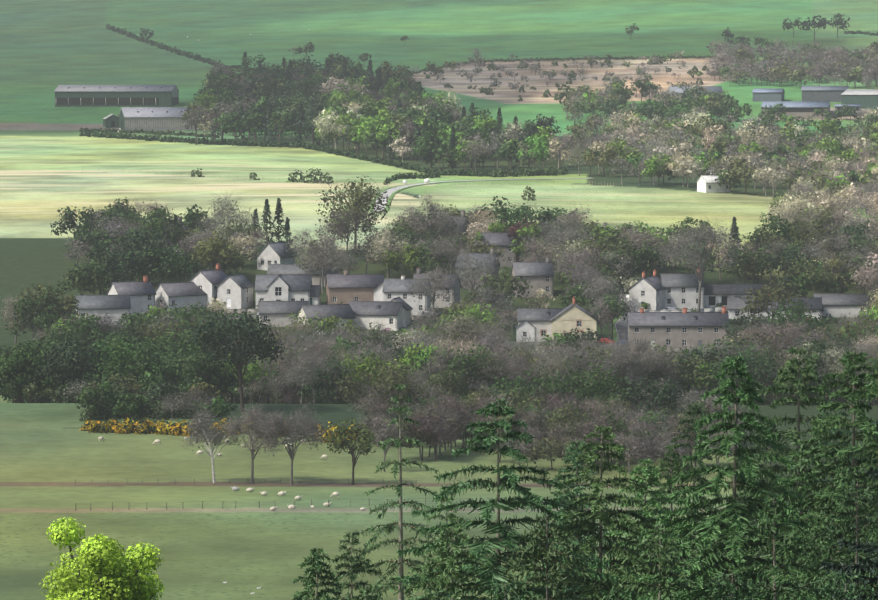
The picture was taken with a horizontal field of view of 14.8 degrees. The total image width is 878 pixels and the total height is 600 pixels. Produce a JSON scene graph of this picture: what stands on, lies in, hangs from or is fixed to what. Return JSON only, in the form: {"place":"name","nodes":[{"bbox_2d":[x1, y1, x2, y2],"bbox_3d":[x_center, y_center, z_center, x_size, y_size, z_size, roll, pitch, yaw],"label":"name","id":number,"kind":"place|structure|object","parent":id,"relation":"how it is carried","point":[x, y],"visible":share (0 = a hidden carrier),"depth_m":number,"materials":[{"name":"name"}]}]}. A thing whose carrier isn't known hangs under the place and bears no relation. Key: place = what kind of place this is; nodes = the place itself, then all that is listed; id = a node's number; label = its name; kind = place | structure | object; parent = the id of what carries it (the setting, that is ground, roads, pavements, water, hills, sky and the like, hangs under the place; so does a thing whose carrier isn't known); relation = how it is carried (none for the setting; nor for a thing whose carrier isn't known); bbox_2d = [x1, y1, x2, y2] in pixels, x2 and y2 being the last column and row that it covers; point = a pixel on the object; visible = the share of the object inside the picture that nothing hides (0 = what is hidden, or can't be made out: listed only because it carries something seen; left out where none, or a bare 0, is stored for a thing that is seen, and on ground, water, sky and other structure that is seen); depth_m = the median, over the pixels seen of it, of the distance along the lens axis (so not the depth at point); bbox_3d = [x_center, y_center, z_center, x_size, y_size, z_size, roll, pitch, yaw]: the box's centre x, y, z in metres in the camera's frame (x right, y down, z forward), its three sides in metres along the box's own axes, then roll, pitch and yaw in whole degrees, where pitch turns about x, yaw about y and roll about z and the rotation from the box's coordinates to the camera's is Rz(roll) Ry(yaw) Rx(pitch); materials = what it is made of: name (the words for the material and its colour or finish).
{"place":"outdoors","nodes":[
{"label":"outdoors","id":0,"kind":"place"},
{"bbox_2d":[0,0,877,599],"bbox_3d":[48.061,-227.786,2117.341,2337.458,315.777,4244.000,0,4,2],"label":"terrain","id":1,"kind":"structure","parent":0,"point":[56,462],"depth_m":1056.03,"materials":[{"name":"green plant"}]},
{"bbox_2d":[39,517,164,599],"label":"tree","id":2,"kind":"object","parent":1,"relation":"on","point":[113,579],"visible":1,"depth_m":160.71,"materials":[{"name":"green plant"}]},
{"bbox_2d":[75,295,130,324],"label":"house","id":3,"kind":"structure","parent":1,"relation":"on","point":[119,304],"depth_m":766.41,"materials":[{"name":"stone"}]},
{"bbox_2d":[103,114,118,127],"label":"shed","id":4,"kind":"structure","parent":1,"relation":"on","point":[111,120],"depth_m":1493.70,"materials":[{"name":"metal"}]},
{"bbox_2d":[54,85,178,106],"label":"cattle shed","id":5,"kind":"structure","parent":1,"relation":"on","point":[116,95],"depth_m":1608.48,"materials":[{"name":"metal"}]},
{"bbox_2d":[107,275,156,314],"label":"house","id":6,"kind":"structure","parent":1,"relation":"on","point":[142,294],"depth_m":778.29,"materials":[{"name":"stone"}]},
{"bbox_2d":[79,127,219,137],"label":"hedge","id":7,"kind":"object","parent":1,"relation":"on","point":[100,130],"visible":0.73,"depth_m":1459.77,"materials":[{"name":"green plant"}]},
{"bbox_2d":[63,366,236,424],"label":"bank trees","id":8,"kind":"object","parent":1,"relation":"on","point":[103,391],"visible":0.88,"depth_m":571.56,"materials":[{"name":"green plant"}]},
{"bbox_2d":[118,107,197,130],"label":"barn","id":9,"kind":"structure","parent":1,"relation":"on","point":[153,118],"depth_m":1476.01,"materials":[{"name":"metal"}]},
{"bbox_2d":[106,24,222,66],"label":"hedge","id":10,"kind":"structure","parent":1,"relation":"on","point":[156,44],"depth_m":2086.15,"materials":[{"name":"green plant"}]},
{"bbox_2d":[155,282,206,311],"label":"house","id":11,"kind":"structure","parent":1,"relation":"on","point":[173,293],"depth_m":784.60,"materials":[{"name":"stone"}]},
{"bbox_2d":[189,263,227,306],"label":"house","id":12,"kind":"structure","parent":1,"relation":"on","point":[207,282],"depth_m":788.23,"materials":[{"name":"paint"}]},
{"bbox_2d":[174,309,257,314],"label":"garden wall","id":13,"kind":"structure","parent":1,"relation":"on","point":[254,311],"depth_m":779.89,"materials":[{"name":"grey stone"}]},
{"bbox_2d":[79,401,359,442],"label":"gorse hedge","id":14,"kind":"object","parent":1,"relation":"on","point":[147,427],"visible":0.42,"depth_m":550.67,"materials":[{"name":"yellow plant"}]},
{"bbox_2d":[216,274,254,308],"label":"house","id":15,"kind":"structure","parent":1,"relation":"on","point":[237,291],"depth_m":786.75,"materials":[{"name":"paint"}]},
{"bbox_2d":[82,167,417,197],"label":"field fence","id":16,"kind":"object","parent":1,"relation":"on","point":[253,179],"depth_m":1109.84,"materials":[{"name":"brown wood"}]},
{"bbox_2d":[255,241,296,269],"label":"chalet house","id":17,"kind":"structure","parent":1,"relation":"on","point":[272,253],"depth_m":840.62,"materials":[{"name":"paint"}]},
{"bbox_2d":[255,275,311,307],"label":"arched house","id":18,"kind":"structure","parent":1,"relation":"on","point":[299,288],"depth_m":786.39,"materials":[{"name":"stone"}]},
{"bbox_2d":[267,274,289,300],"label":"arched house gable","id":19,"kind":"structure","parent":18,"relation":"attached to","point":[278,286],"depth_m":785.14,"materials":[{"name":"white paint"}]},
{"bbox_2d":[258,301,308,326],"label":"house","id":20,"kind":"structure","parent":1,"relation":"on","point":[267,309],"depth_m":763.43,"materials":[{"name":"stone"}]},
{"bbox_2d":[79,129,495,176],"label":"long hedge","id":21,"kind":"object","parent":1,"relation":"on","point":[245,142],"visible":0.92,"depth_m":1334.50,"materials":[{"name":"green plant"}]},
{"bbox_2d":[177,314,423,332],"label":"bushes","id":22,"kind":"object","parent":1,"relation":"on","point":[401,328],"visible":0.04,"depth_m":763.78,"materials":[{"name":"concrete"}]},
{"bbox_2d":[266,264,341,285],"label":"long bungalow","id":23,"kind":"object","parent":1,"relation":"on","point":[282,269],"visible":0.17,"depth_m":818.04,"materials":[{"name":"stone"}]},
{"bbox_2d":[176,396,452,485],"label":"trees","id":24,"kind":"object","parent":1,"relation":"on","point":[272,425],"visible":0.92,"depth_m":486.47,"materials":[{"name":"grey plant"}]},
{"bbox_2d":[309,285,321,304],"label":"house extension","id":25,"kind":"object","parent":1,"relation":"on","point":[315,294],"depth_m":786.90,"materials":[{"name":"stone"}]},
{"bbox_2d":[291,547,343,599],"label":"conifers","id":26,"kind":"object","parent":1,"relation":"on","point":[309,581],"visible":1,"depth_m":133.05,"materials":[{"name":"green plant"}]},
{"bbox_2d":[296,304,355,334],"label":"house","id":27,"kind":"structure","parent":1,"relation":"on","point":[345,312],"depth_m":756.12,"materials":[{"name":"stone"}]},
{"bbox_2d":[312,529,382,599],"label":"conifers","id":28,"kind":"object","parent":1,"relation":"on","point":[357,567],"visible":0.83,"depth_m":141.02,"materials":[{"name":"green plant"}]},
{"bbox_2d":[325,269,383,303],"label":"brown house","id":29,"kind":"structure","parent":1,"relation":"on","point":[345,288],"depth_m":787.88,"materials":[{"name":"stone"}]},
{"bbox_2d":[75,477,643,484],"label":"pasture fence","id":30,"kind":"object","parent":1,"relation":"on","point":[348,480],"visible":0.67,"depth_m":487.60,"materials":[{"name":"brown wood"}]},
{"bbox_2d":[75,496,644,510],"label":"pasture fence","id":31,"kind":"object","parent":1,"relation":"on","point":[166,507],"visible":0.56,"depth_m":455.20,"materials":[{"name":"brown wood"}]},
{"bbox_2d":[191,168,535,200],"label":"field bushes","id":32,"kind":"object","parent":1,"relation":"on","point":[329,178],"visible":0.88,"depth_m":1090.42,"materials":[{"name":"green plant"}]},
{"bbox_2d":[345,583,382,599],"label":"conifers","id":33,"kind":"object","parent":1,"relation":"on","point":[364,590],"visible":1,"depth_m":95.80,"materials":[{"name":"green plant"}]},
{"bbox_2d":[348,301,403,330],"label":"house","id":34,"kind":"structure","parent":1,"relation":"on","point":[388,314],"depth_m":760.08,"materials":[{"name":"stone"}]},
{"bbox_2d":[181,52,574,170],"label":"trees","id":35,"kind":"object","parent":1,"relation":"on","point":[343,98],"visible":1,"depth_m":1359.81,"materials":[{"name":"green plant"}]},
{"bbox_2d":[337,383,451,599],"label":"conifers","id":36,"kind":"object","parent":1,"relation":"on","point":[400,462],"visible":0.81,"depth_m":150.84,"materials":[{"name":"green plant"}]},
{"bbox_2d":[391,297,412,326],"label":"house","id":37,"kind":"structure","parent":1,"relation":"on","point":[406,311],"depth_m":763.46,"materials":[{"name":"stone"}]},
{"bbox_2d":[382,275,430,314],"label":"white house","id":38,"kind":"structure","parent":1,"relation":"on","point":[393,288],"depth_m":776.55,"materials":[{"name":"paint"}]},
{"bbox_2d":[372,282,383,300],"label":"house","id":39,"kind":"structure","parent":38,"relation":"attached to","point":[378,294],"depth_m":780.80,"materials":[{"name":"white paint"}]},
{"bbox_2d":[383,172,441,184],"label":"road hedge","id":40,"kind":"object","parent":1,"relation":"on","point":[409,176],"depth_m":1112.92,"materials":[{"name":"green plant"}]},
{"bbox_2d":[354,415,515,448],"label":"scrub trees","id":41,"kind":"object","parent":1,"relation":"on","point":[470,432],"depth_m":531.97,"materials":[{"name":"green plant"}]},
{"bbox_2d":[414,267,461,307],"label":"house","id":42,"kind":"structure","parent":1,"relation":"on","point":[456,286],"depth_m":786.85,"materials":[{"name":"paint"}]},
{"bbox_2d":[392,489,484,599],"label":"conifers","id":43,"kind":"object","parent":1,"relation":"on","point":[452,517],"visible":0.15,"depth_m":161.09,"materials":[{"name":"green plant"}]},
{"bbox_2d":[0,279,877,405],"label":"scattered trees","id":44,"kind":"object","parent":1,"relation":"on","point":[63,347],"visible":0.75,"depth_m":614.18,"materials":[{"name":"green plant"}]},
{"bbox_2d":[4,369,877,405],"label":"understory trees","id":45,"kind":"object","parent":1,"relation":"on","point":[249,394],"visible":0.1,"depth_m":605.03,"materials":[{"name":"green plant"}]},
{"bbox_2d":[404,523,494,599],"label":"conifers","id":46,"kind":"object","parent":1,"relation":"on","point":[449,563],"visible":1,"depth_m":104.74,"materials":[{"name":"green plant"}]},
{"bbox_2d":[437,209,471,259],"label":"tall stone house","id":47,"kind":"structure","parent":1,"relation":"on","point":[466,222],"depth_m":857.93,"materials":[{"name":"stone"}]},
{"bbox_2d":[50,175,877,337],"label":"village trees","id":48,"kind":"object","parent":1,"relation":"on","point":[139,254],"visible":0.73,"depth_m":819.66,"materials":[{"name":"green plant"}]},
{"bbox_2d":[454,247,500,289],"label":"house","id":49,"kind":"structure","parent":1,"relation":"on","point":[480,255],"depth_m":812.30,"materials":[{"name":"stone"}]},
{"bbox_2d":[369,177,589,210],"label":"road lane","id":50,"kind":"structure","parent":1,"relation":"on","point":[391,192],"depth_m":1067.95,"materials":[{"name":"grey asphalt"}]},
{"bbox_2d":[93,299,877,444],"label":"trees","id":51,"kind":"object","parent":1,"relation":"on","point":[241,350],"visible":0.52,"depth_m":568.12,"materials":[{"name":"green plant"}]},
{"bbox_2d":[139,13,849,76],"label":"hill trees","id":52,"kind":"object","parent":1,"relation":"on","point":[822,22],"visible":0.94,"depth_m":2024.97,"materials":[{"name":"green plant"}]},
{"bbox_2d":[476,232,520,266],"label":"house","id":53,"kind":"structure","parent":1,"relation":"on","point":[503,241],"depth_m":844.50,"materials":[{"name":"stone"}]},
{"bbox_2d":[173,301,831,348],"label":"garden bushes","id":54,"kind":"object","parent":1,"relation":"on","point":[696,310],"visible":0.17,"depth_m":776.23,"materials":[{"name":"green plant"}]},
{"bbox_2d":[388,398,618,599],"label":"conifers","id":55,"kind":"object","parent":1,"relation":"on","point":[507,538],"visible":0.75,"depth_m":124.28,"materials":[{"name":"green plant"}]},
{"bbox_2d":[485,582,525,599],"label":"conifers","id":56,"kind":"object","parent":1,"relation":"on","point":[498,596],"visible":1,"depth_m":90.69,"materials":[{"name":"green plant"}]},
{"bbox_2d":[492,166,567,176],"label":"roadside hedge","id":57,"kind":"object","parent":1,"relation":"on","point":[525,172],"visible":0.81,"depth_m":1132.82,"materials":[{"name":"green plant"}]},
{"bbox_2d":[510,256,553,297],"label":"house","id":58,"kind":"structure","parent":1,"relation":"on","point":[539,275],"depth_m":800.32,"materials":[{"name":"stone"}]},
{"bbox_2d":[517,308,561,341],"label":"house","id":59,"kind":"structure","parent":1,"relation":"on","point":[539,319],"depth_m":745.06,"materials":[{"name":"white paint"}]},
{"bbox_2d":[515,319,535,341],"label":"house","id":60,"kind":"structure","parent":59,"relation":"attached to","point":[527,326],"depth_m":744.70,"materials":[{"name":"white paint"}]},
{"bbox_2d":[499,512,593,599],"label":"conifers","id":61,"kind":"object","parent":1,"relation":"on","point":[546,551],"visible":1,"depth_m":100.47,"materials":[{"name":"green plant"}]},
{"bbox_2d":[350,361,757,473],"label":"trees","id":62,"kind":"object","parent":1,"relation":"on","point":[562,424],"visible":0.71,"depth_m":520.95,"materials":[{"name":"grey plant"}]},
{"bbox_2d":[519,467,606,599],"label":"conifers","id":63,"kind":"object","parent":1,"relation":"on","point":[556,493],"visible":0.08,"depth_m":170.69,"materials":[{"name":"green plant"}]},
{"bbox_2d":[409,50,720,100],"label":"brown scrub patch","id":64,"kind":"object","parent":1,"relation":"on","point":[590,60],"visible":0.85,"depth_m":1787.93,"materials":[{"name":"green plant"}]},
{"bbox_2d":[550,297,597,339],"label":"house","id":65,"kind":"structure","parent":1,"relation":"on","point":[571,316],"depth_m":740.16,"materials":[{"name":"paint"}]},
{"bbox_2d":[519,439,643,599],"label":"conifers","id":66,"kind":"object","parent":1,"relation":"on","point":[577,488],"visible":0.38,"depth_m":150.53,"materials":[{"name":"green plant"}]},
{"bbox_2d":[506,425,668,599],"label":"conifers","id":67,"kind":"object","parent":1,"relation":"on","point":[596,511],"visible":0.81,"depth_m":126.38,"materials":[{"name":"green plant"}]},
{"bbox_2d":[600,586,631,599],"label":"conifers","id":68,"kind":"object","parent":1,"relation":"on","point":[614,595],"visible":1,"depth_m":88.55,"materials":[{"name":"green plant"}]},
{"bbox_2d":[590,458,702,599],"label":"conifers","id":69,"kind":"object","parent":1,"relation":"on","point":[652,481],"visible":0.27,"depth_m":158.58,"materials":[{"name":"green plant"}]},
{"bbox_2d":[554,75,739,133],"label":"farm trees","id":70,"kind":"object","parent":1,"relation":"on","point":[615,96],"visible":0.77,"depth_m":1534.70,"materials":[{"name":"green plant"}]},
{"bbox_2d":[628,269,665,311],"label":"white house","id":71,"kind":"structure","parent":1,"relation":"on","point":[650,290],"depth_m":778.27,"materials":[{"name":"paint"}]},
{"bbox_2d":[613,523,695,599],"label":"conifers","id":72,"kind":"object","parent":1,"relation":"on","point":[664,561],"visible":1,"depth_m":98.48,"materials":[{"name":"green plant"}]},
{"bbox_2d":[626,443,720,597],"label":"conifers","id":73,"kind":"object","parent":1,"relation":"on","point":[675,464],"visible":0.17,"depth_m":166.52,"materials":[{"name":"green plant"}]},
{"bbox_2d":[627,305,728,351],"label":"stone terrace house","id":74,"kind":"structure","parent":1,"relation":"on","point":[682,329],"depth_m":734.03,"materials":[{"name":"stone"}]},
{"bbox_2d":[660,267,704,308],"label":"white house","id":75,"kind":"structure","parent":1,"relation":"on","point":[681,290],"depth_m":782.47,"materials":[{"name":"paint"}]},
{"bbox_2d":[638,306,727,311],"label":"white garden wall","id":76,"kind":"structure","parent":1,"relation":"on","point":[716,309],"depth_m":776.43,"materials":[{"name":"white paint"}]},
{"bbox_2d":[639,403,740,596],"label":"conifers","id":77,"kind":"object","parent":1,"relation":"on","point":[694,412],"visible":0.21,"depth_m":175.38,"materials":[{"name":"green plant"}]},
{"bbox_2d":[668,84,721,103],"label":"barn","id":78,"kind":"structure","parent":1,"relation":"on","point":[714,89],"depth_m":1610.37,"materials":[{"name":"metal"}]},
{"bbox_2d":[696,175,730,192],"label":"wooden cottage","id":79,"kind":"structure","parent":1,"relation":"on","point":[707,184],"depth_m":1059.94,"materials":[{"name":"wood"}]},
{"bbox_2d":[562,103,877,197],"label":"trees","id":80,"kind":"object","parent":1,"relation":"on","point":[838,151],"visible":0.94,"depth_m":1151.70,"materials":[{"name":"green plant"}]},
{"bbox_2d":[704,284,763,306],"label":"house","id":81,"kind":"structure","parent":1,"relation":"on","point":[714,294],"depth_m":785.80,"materials":[{"name":"stone"}]},
{"bbox_2d":[705,571,764,599],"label":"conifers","id":82,"kind":"object","parent":1,"relation":"on","point":[730,590],"visible":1,"depth_m":90.40,"materials":[{"name":"green plant"}]},
{"bbox_2d":[634,354,839,599],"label":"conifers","id":83,"kind":"object","parent":1,"relation":"on","point":[710,560],"visible":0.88,"depth_m":114.01,"materials":[{"name":"green plant"}]},
{"bbox_2d":[702,415,831,597],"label":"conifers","id":84,"kind":"object","parent":1,"relation":"on","point":[774,429],"visible":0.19,"depth_m":160.25,"materials":[{"name":"green plant"}]},
{"bbox_2d":[752,89,784,101],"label":"farm shed","id":85,"kind":"structure","parent":1,"relation":"on","point":[760,95],"depth_m":1618.66,"materials":[{"name":"metal"}]},
{"bbox_2d":[727,296,821,320],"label":"bungalow","id":86,"kind":"object","parent":1,"relation":"on","point":[733,305],"visible":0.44,"depth_m":766.72,"materials":[{"name":"stone"}]},
{"bbox_2d":[728,495,824,599],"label":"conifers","id":87,"kind":"object","parent":1,"relation":"on","point":[775,569],"visible":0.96,"depth_m":104.39,"materials":[{"name":"green plant"}]},
{"bbox_2d":[692,347,876,598],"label":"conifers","id":88,"kind":"object","parent":1,"relation":"on","point":[793,434],"visible":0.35,"depth_m":130.90,"materials":[{"name":"green plant"}]},
{"bbox_2d":[705,38,877,88],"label":"trees","id":89,"kind":"object","parent":1,"relation":"on","point":[827,62],"visible":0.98,"depth_m":1756.98,"materials":[{"name":"grey plant"}]},
{"bbox_2d":[761,101,829,118],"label":"farm shed","id":90,"kind":"structure","parent":1,"relation":"on","point":[804,109],"depth_m":1528.37,"materials":[{"name":"metal"}]},
{"bbox_2d":[726,103,877,139],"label":"trees","id":91,"kind":"object","parent":1,"relation":"on","point":[847,111],"visible":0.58,"depth_m":1512.04,"materials":[{"name":"green plant"}]},
{"bbox_2d":[758,350,877,599],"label":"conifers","id":92,"kind":"object","parent":1,"relation":"on","point":[819,471],"visible":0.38,"depth_m":120.13,"materials":[{"name":"green plant"}]},
{"bbox_2d":[762,159,877,268],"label":"slope trees","id":93,"kind":"object","parent":1,"relation":"on","point":[819,196],"visible":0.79,"depth_m":914.16,"materials":[{"name":"beige plant"}]},
{"bbox_2d":[801,86,848,101],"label":"farm shed","id":94,"kind":"structure","parent":1,"relation":"on","point":[823,93],"depth_m":1614.78,"materials":[{"name":"metal"}]},
{"bbox_2d":[780,362,877,599],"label":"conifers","id":95,"kind":"object","parent":1,"relation":"on","point":[868,466],"visible":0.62,"depth_m":109.61,"materials":[{"name":"green plant"}]},
{"bbox_2d":[784,402,876,570],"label":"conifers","id":96,"kind":"object","parent":1,"relation":"on","point":[833,430],"visible":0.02,"depth_m":165.22,"materials":[{"name":"green plant"}]},
{"bbox_2d":[787,479,877,599],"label":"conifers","id":97,"kind":"object","parent":1,"relation":"on","point":[850,515],"visible":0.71,"depth_m":100.17,"materials":[{"name":"green plant"}]},
{"bbox_2d":[813,294,868,317],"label":"house","id":98,"kind":"structure","parent":1,"relation":"on","point":[832,304],"depth_m":771.91,"materials":[{"name":"stone"}]},
{"bbox_2d":[817,569,875,599],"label":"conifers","id":99,"kind":"object","parent":1,"relation":"on","point":[829,588],"visible":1,"depth_m":88.33,"materials":[{"name":"green plant"}]},
{"bbox_2d":[834,104,861,110],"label":"shed","id":100,"kind":"structure","parent":1,"relation":"on","point":[839,106],"depth_m":1552.88,"materials":[{"name":"metal"}]},
{"bbox_2d":[819,418,877,599],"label":"spruce","id":101,"kind":"object","parent":1,"relation":"on","point":[868,564],"visible":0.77,"depth_m":91.83,"materials":[{"name":"green plant"}]},
{"bbox_2d":[841,89,877,108],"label":"farm shed","id":102,"kind":"structure","parent":1,"relation":"on","point":[866,97],"depth_m":1577.24,"materials":[{"name":"metal"}]},
{"bbox_2d":[410,55,713,73],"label":"hedge","id":103,"kind":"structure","parent":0,"point":[574,59],"depth_m":1914.94,"materials":[{"name":"green plant"}]},
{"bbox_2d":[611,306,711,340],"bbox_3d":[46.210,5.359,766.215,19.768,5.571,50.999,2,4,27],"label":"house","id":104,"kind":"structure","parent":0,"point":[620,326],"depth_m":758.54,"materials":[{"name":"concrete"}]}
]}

